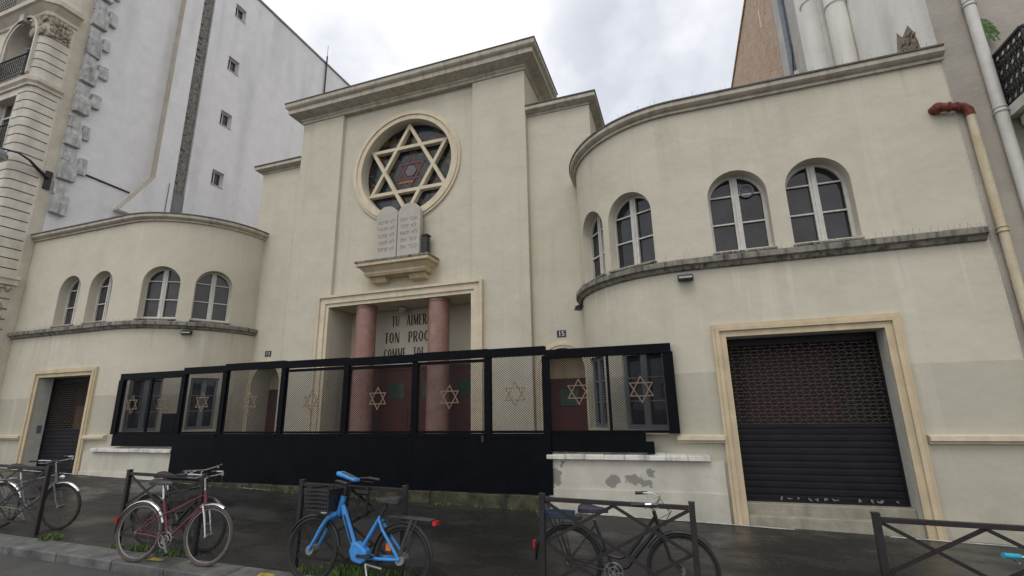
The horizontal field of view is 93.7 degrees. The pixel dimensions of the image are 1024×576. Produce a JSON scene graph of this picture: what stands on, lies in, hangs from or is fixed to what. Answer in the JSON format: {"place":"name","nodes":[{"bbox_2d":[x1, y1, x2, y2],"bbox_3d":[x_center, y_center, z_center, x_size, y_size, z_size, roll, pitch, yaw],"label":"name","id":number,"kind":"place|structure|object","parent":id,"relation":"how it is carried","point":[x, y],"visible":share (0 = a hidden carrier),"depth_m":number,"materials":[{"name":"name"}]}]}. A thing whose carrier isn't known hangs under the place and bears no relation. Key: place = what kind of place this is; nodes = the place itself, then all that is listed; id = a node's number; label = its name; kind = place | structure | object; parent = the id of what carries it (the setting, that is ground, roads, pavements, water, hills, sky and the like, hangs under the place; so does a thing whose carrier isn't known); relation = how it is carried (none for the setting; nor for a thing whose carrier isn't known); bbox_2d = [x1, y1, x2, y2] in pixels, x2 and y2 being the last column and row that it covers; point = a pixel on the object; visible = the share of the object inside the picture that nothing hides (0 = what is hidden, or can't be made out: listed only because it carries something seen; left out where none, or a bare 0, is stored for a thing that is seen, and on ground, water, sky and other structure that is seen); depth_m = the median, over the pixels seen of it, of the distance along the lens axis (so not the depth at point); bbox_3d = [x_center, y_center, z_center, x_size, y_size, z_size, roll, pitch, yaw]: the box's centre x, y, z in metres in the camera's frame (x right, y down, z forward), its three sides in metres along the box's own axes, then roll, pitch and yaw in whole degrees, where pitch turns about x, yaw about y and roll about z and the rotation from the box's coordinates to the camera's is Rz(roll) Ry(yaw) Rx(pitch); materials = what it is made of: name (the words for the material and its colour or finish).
{"place":"outdoors","nodes":[
{"label":"outdoors","id":0,"kind":"place"},
{"bbox_2d":[0,554,141,575],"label":"road","id":1,"kind":"structure","parent":0,"point":[10,565],"depth_m":6.10,"materials":[{"name":"grey asphalt"}]},
{"bbox_2d":[0,533,311,575],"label":"kerb","id":2,"kind":"structure","parent":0,"point":[102,558],"depth_m":6.16,"materials":[{"name":"grey stone"}]},
{"bbox_2d":[114,470,233,566],"bbox_3d":[-4.256,2.890,6.068,1.740,1.078,0.581,-3,-17,11],"label":"bicycle","id":3,"kind":"object","parent":2,"relation":"on","point":[203,507],"visible":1,"depth_m":6.02,"materials":[{"name":"red metal"}]},
{"bbox_2d":[262,0,743,124],"label":"sky","id":4,"kind":"structure","parent":0,"point":[634,54],"materials":[{"name":"white"}]},
{"bbox_2d":[0,468,1023,575],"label":"pavement","id":5,"kind":"structure","parent":0,"point":[472,541],"depth_m":6.75,"materials":[{"name":"grey asphalt"}]},
{"bbox_2d":[0,464,52,535],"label":"pavement barrier","id":6,"kind":"object","parent":5,"relation":"on","point":[42,497],"visible":0.87,"depth_m":7.46,"materials":[{"name":"black metal"}]},
{"bbox_2d":[0,455,80,528],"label":"bicycle","id":7,"kind":"object","parent":5,"relation":"on","point":[55,484],"visible":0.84,"depth_m":7.67,"materials":[{"name":"metal"}]},
{"bbox_2d":[78,446,170,479],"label":"wall","id":8,"kind":"structure","parent":5,"relation":"on","point":[111,461],"depth_m":12.05,"materials":[{"name":"white paint"}]},
{"bbox_2d":[114,469,207,556],"bbox_3d":[-4.805,3.209,6.516,1.510,1.350,0.060,-5,-14,19],"label":"pavement barrier","id":9,"kind":"object","parent":5,"relation":"on","point":[125,502],"visible":0.72,"depth_m":6.55,"materials":[{"name":"black metal"}]},
{"bbox_2d":[0,0,349,391],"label":"limestone apartment block","id":10,"kind":"structure","parent":5,"relation":"on","point":[110,108],"depth_m":19.06,"materials":[{"name":"stone"}]},
{"bbox_2d":[0,103,14,147],"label":"window","id":11,"kind":"structure","parent":10,"relation":"in","point":[7,112],"depth_m":16.48,"materials":[{"name":"white glass"}]},
{"bbox_2d":[18,44,31,76],"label":"window","id":12,"kind":"structure","parent":10,"relation":"in","point":[28,48],"depth_m":17.36,"materials":[{"name":"white glass"}]},
{"bbox_2d":[0,148,52,189],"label":"street lamp","id":13,"kind":"object","parent":10,"relation":"attached to","point":[47,176],"visible":1,"depth_m":15.68,"materials":[{"name":"black metal"}]},
{"bbox_2d":[210,171,222,188],"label":"small window","id":14,"kind":"structure","parent":10,"relation":"in","point":[216,177],"depth_m":22.36,"materials":[{"name":"grey glass"}]},
{"bbox_2d":[219,112,230,129],"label":"small window","id":15,"kind":"structure","parent":10,"relation":"in","point":[224,119],"depth_m":23.12,"materials":[{"name":"grey glass"}]},
{"bbox_2d":[227,58,238,76],"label":"small window","id":16,"kind":"structure","parent":10,"relation":"in","point":[232,66],"depth_m":23.84,"materials":[{"name":"grey glass"}]},
{"bbox_2d":[235,6,245,24],"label":"small window","id":17,"kind":"structure","parent":10,"relation":"in","point":[239,13],"depth_m":24.60,"materials":[{"name":"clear glass"}]},
{"bbox_2d":[130,464,226,551],"bbox_3d":[-4.605,3.016,6.621,1.730,1.066,0.610,-4,-12,17],"label":"bicycle","id":18,"kind":"object","parent":5,"relation":"on","point":[157,496],"visible":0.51,"depth_m":6.60,"materials":[{"name":"metal"}]},
{"bbox_2d":[38,483,536,575],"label":"grass","id":19,"kind":"structure","parent":5,"relation":"on","point":[339,570],"depth_m":5.58,"materials":[{"name":"green plant"}]},
{"bbox_2d":[293,479,408,575],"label":"pavement barrier","id":20,"kind":"object","parent":5,"relation":"on","point":[403,490],"visible":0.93,"depth_m":5.57,"materials":[{"name":"black metal"}]},
{"bbox_2d":[356,486,369,517],"bbox_3d":[-1.728,2.465,5.540,0.160,0.334,0.048,-6,-15,18],"label":"bicycle lock","id":21,"kind":"object","parent":20,"relation":"hanging from","point":[366,493],"visible":1,"depth_m":5.53,"materials":[{"name":"black plastic"}]},
{"bbox_2d":[170,480,549,511],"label":"wall","id":22,"kind":"structure","parent":5,"relation":"on","point":[524,502],"depth_m":8.98,"materials":[{"name":"concrete"}]},
{"bbox_2d":[110,343,679,494],"bbox_3d":[-3.770,2.816,10.274,13.930,2.651,0.154,-6,-15,18],"label":"courtyard fence","id":23,"kind":"object","parent":22,"relation":"on","point":[488,459],"visible":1,"depth_m":9.71,"materials":[{"name":"black metal"}]},
{"bbox_2d":[287,471,438,575],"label":"electric bicycle","id":24,"kind":"object","parent":5,"relation":"on","point":[337,498],"visible":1,"depth_m":5.23,"materials":[{"name":"blue metal"}]},
{"bbox_2d":[0,35,1023,544],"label":"synagogue","id":25,"kind":"structure","parent":5,"relation":"on","point":[832,323],"depth_m":9.51,"materials":[{"name":"beige paint"}]},
{"bbox_2d":[51,279,80,327],"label":"window","id":26,"kind":"structure","parent":25,"relation":"in","point":[73,295],"depth_m":14.66,"materials":[{"name":"white glass"}]},
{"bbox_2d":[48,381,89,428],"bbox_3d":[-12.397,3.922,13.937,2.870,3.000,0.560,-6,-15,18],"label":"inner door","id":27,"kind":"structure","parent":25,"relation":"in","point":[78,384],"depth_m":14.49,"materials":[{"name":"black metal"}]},
{"bbox_2d":[81,273,112,323],"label":"window","id":28,"kind":"structure","parent":25,"relation":"in","point":[104,292],"depth_m":14.22,"materials":[{"name":"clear glass"}]},
{"bbox_2d":[123,378,163,431],"bbox_3d":[-9.918,3.134,12.952,0.749,1.400,0.474,-6,-15,18],"label":"window","id":29,"kind":"structure","parent":25,"relation":"in","point":[163,378],"depth_m":12.95,"materials":[{"name":"grey glass"}]},
{"bbox_2d":[133,268,180,319],"bbox_3d":[-10.022,0.150,13.728,1.040,1.590,0.350,2,-14,-11],"label":"window","id":30,"kind":"structure","parent":25,"relation":"in","point":[163,287],"depth_m":13.83,"materials":[{"name":"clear glass"}]},
{"bbox_2d":[180,330,192,334],"bbox_3d":[-9.168,1.246,13.514,0.260,0.126,0.206,3,-15,-16],"label":"floodlight","id":31,"kind":"object","parent":25,"relation":"attached to","point":[185,332],"visible":1,"depth_m":13.46,"materials":[{"name":"black plastic"}]},
{"bbox_2d":[184,378,217,431],"bbox_3d":[-8.801,3.301,13.564,0.495,1.470,0.822,-12,-18,37],"label":"window","id":32,"kind":"structure","parent":25,"relation":"in","point":[214,393],"depth_m":13.56,"materials":[{"name":"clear glass"}]},
{"bbox_2d":[189,273,229,324],"bbox_3d":[-8.913,0.265,14.278,1.040,1.590,0.350,12,-19,-42],"label":"window","id":33,"kind":"structure","parent":25,"relation":"in","point":[211,295],"depth_m":14.35,"materials":[{"name":"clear glass"}]},
{"bbox_2d":[265,351,270,356],"bbox_3d":[-7.472,2.014,14.703,0.230,0.170,0.020,-6,-15,18],"label":"house number plate","id":34,"kind":"object","parent":25,"relation":"attached to","point":[267,353],"visible":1,"depth_m":14.69,"materials":[{"name":"metal"}]},
{"bbox_2d":[265,389,277,430],"bbox_3d":[-7.195,4.303,14.831,1.240,2.300,0.075,-6,-15,18],"label":"side door","id":35,"kind":"structure","parent":25,"relation":"in","point":[270,391],"depth_m":15.04,"materials":[{"name":"red wood"}]},
{"bbox_2d":[323,52,327,92],"bbox_3d":[-11.713,-12.740,30.044,0.100,5.700,0.087,-6,-15,18],"label":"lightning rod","id":36,"kind":"object","parent":25,"relation":"attached to","point":[325,72],"visible":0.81,"depth_m":30.23,"materials":[{"name":"white metal"}]},
{"bbox_2d":[375,203,422,258],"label":"stone tablets","id":37,"kind":"object","parent":25,"relation":"on","point":[399,233],"visible":0.99,"depth_m":13.61,"materials":[{"name":"white stone"}]},
{"bbox_2d":[353,110,460,218],"bbox_3d":[-3.177,-3.662,14.619,3.680,3.680,0.415,-6,-15,18],"label":"rose window","id":38,"kind":"structure","parent":25,"relation":"in","point":[419,164],"depth_m":14.76,"materials":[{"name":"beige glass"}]},
{"bbox_2d":[348,363,470,433],"bbox_3d":[-2.810,3.590,13.591,4.520,2.720,0.088,-6,-15,18],"label":"entrance door","id":39,"kind":"structure","parent":25,"relation":"in","point":[376,378],"depth_m":13.68,"materials":[{"name":"red wood"}]},
{"bbox_2d":[421,234,430,252],"bbox_3d":[-2.390,-1.159,13.369,0.190,0.660,0.240,-6,-15,18],"label":"uplighter","id":40,"kind":"object","parent":25,"relation":"on","point":[426,242],"visible":0.77,"depth_m":13.33,"materials":[{"name":"black plastic"}]},
{"bbox_2d":[557,330,565,336],"bbox_3d":[1.217,1.125,11.812,0.230,0.170,0.020,-6,-15,18],"label":"house number plate","id":41,"kind":"object","parent":25,"relation":"attached to","point":[561,333],"visible":1,"depth_m":11.80,"materials":[{"name":"metal"}]},
{"bbox_2d":[550,378,587,429],"bbox_3d":[1.494,3.415,11.941,1.240,2.300,0.075,-6,-15,18],"label":"side door","id":42,"kind":"structure","parent":25,"relation":"in","point":[565,379],"depth_m":12.05,"materials":[{"name":"red wood"}]},
{"bbox_2d":[574,304,582,310],"bbox_3d":[1.556,0.450,11.153,0.206,0.126,0.260,-1,-14,-1],"label":"floodlight","id":43,"kind":"object","parent":25,"relation":"attached to","point":[579,307],"visible":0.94,"depth_m":11.03,"materials":[{"name":"black plastic"}]},
{"bbox_2d":[582,214,606,285],"bbox_3d":[1.846,-0.903,10.425,0.350,1.590,1.040,3,-15,-17],"label":"window","id":44,"kind":"structure","parent":25,"relation":"in","point":[598,255],"depth_m":10.63,"materials":[{"name":"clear glass"}]},
{"bbox_2d":[589,357,607,429],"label":"window","id":45,"kind":"structure","parent":25,"relation":"in","point":[595,359],"depth_m":9.84,"materials":[{"name":"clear glass"}]},
{"bbox_2d":[608,195,656,273],"bbox_3d":[2.391,-1.137,9.532,0.350,1.590,1.040,12,-19,-43],"label":"window","id":46,"kind":"structure","parent":25,"relation":"in","point":[633,220],"depth_m":9.63,"materials":[{"name":"glass"}]},
{"bbox_2d":[623,354,671,434],"bbox_3d":[2.462,1.884,8.755,0.985,1.470,0.563,-10,-17,33],"label":"window","id":47,"kind":"structure","parent":25,"relation":"in","point":[641,356],"depth_m":8.73,"materials":[{"name":"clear glass"}]},
{"bbox_2d":[677,274,693,281],"bbox_3d":[3.083,-0.193,8.531,0.260,0.126,0.206,-6,-15,18],"label":"floodlight","id":48,"kind":"object","parent":25,"relation":"attached to","point":[686,277],"visible":1,"depth_m":8.46,"materials":[{"name":"black plastic"}]},
{"bbox_2d":[707,176,777,254],"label":"window","id":49,"kind":"structure","parent":25,"relation":"in","point":[739,220],"depth_m":8.82,"materials":[{"name":"glass"}]},
{"bbox_2d":[727,340,889,424],"bbox_3d":[4.972,2.146,8.160,2.870,3.000,0.560,-6,-15,18],"label":"inner door","id":50,"kind":"structure","parent":25,"relation":"in","point":[880,403],"depth_m":8.44,"materials":[{"name":"black metal"}]},
{"bbox_2d":[785,164,864,245],"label":"window","id":51,"kind":"structure","parent":25,"relation":"in","point":[819,206],"depth_m":8.42,"materials":[{"name":"white glass"}]},
{"bbox_2d":[538,493,700,575],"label":"pavement barrier","id":52,"kind":"object","parent":5,"relation":"on","point":[689,509],"visible":1,"depth_m":4.65,"materials":[{"name":"black metal"}]},
{"bbox_2d":[533,491,721,575],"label":"bicycle","id":53,"kind":"object","parent":5,"relation":"on","point":[590,537],"visible":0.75,"depth_m":4.77,"materials":[{"name":"black metal"}]},
{"bbox_2d":[546,452,731,523],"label":"wall","id":54,"kind":"structure","parent":5,"relation":"on","point":[682,479],"depth_m":8.04,"materials":[{"name":"white paint"}]},
{"bbox_2d":[731,0,1023,361],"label":"rendered apartment block","id":55,"kind":"structure","parent":5,"relation":"on","point":[777,38],"depth_m":8.28,"materials":[{"name":"beige render"},{"name":"brown brick"},{"name":"white paint"}]},
{"bbox_2d":[928,102,1023,323],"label":"drainpipe","id":56,"kind":"object","parent":55,"relation":"attached to","point":[969,112],"visible":1,"depth_m":7.29,"materials":[{"name":"beige metal"}]},
{"bbox_2d":[981,19,1000,40],"bbox_3d":[7.742,-4.195,7.831,0.265,0.509,0.110,-6,-15,18],"label":"fern","id":57,"kind":"object","parent":55,"relation":"attached to","point":[990,29],"visible":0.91,"depth_m":7.77,"materials":[{"name":"green plant"}]},
{"bbox_2d":[960,0,1023,212],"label":"drainpipe","id":58,"kind":"object","parent":55,"relation":"attached to","point":[1000,110],"visible":1,"depth_m":7.54,"materials":[{"name":"white metal"}]},
{"bbox_2d":[870,511,1023,575],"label":"pavement barrier","id":59,"kind":"object","parent":5,"relation":"on","point":[878,521],"visible":1,"depth_m":3.87,"materials":[{"name":"black metal"}]},
{"bbox_2d":[1001,553,1023,563],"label":"bicycle","id":60,"kind":"object","parent":5,"relation":"on","point":[1013,556],"visible":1,"depth_m":3.09,"materials":[{"name":"teal metal"}]}
]}

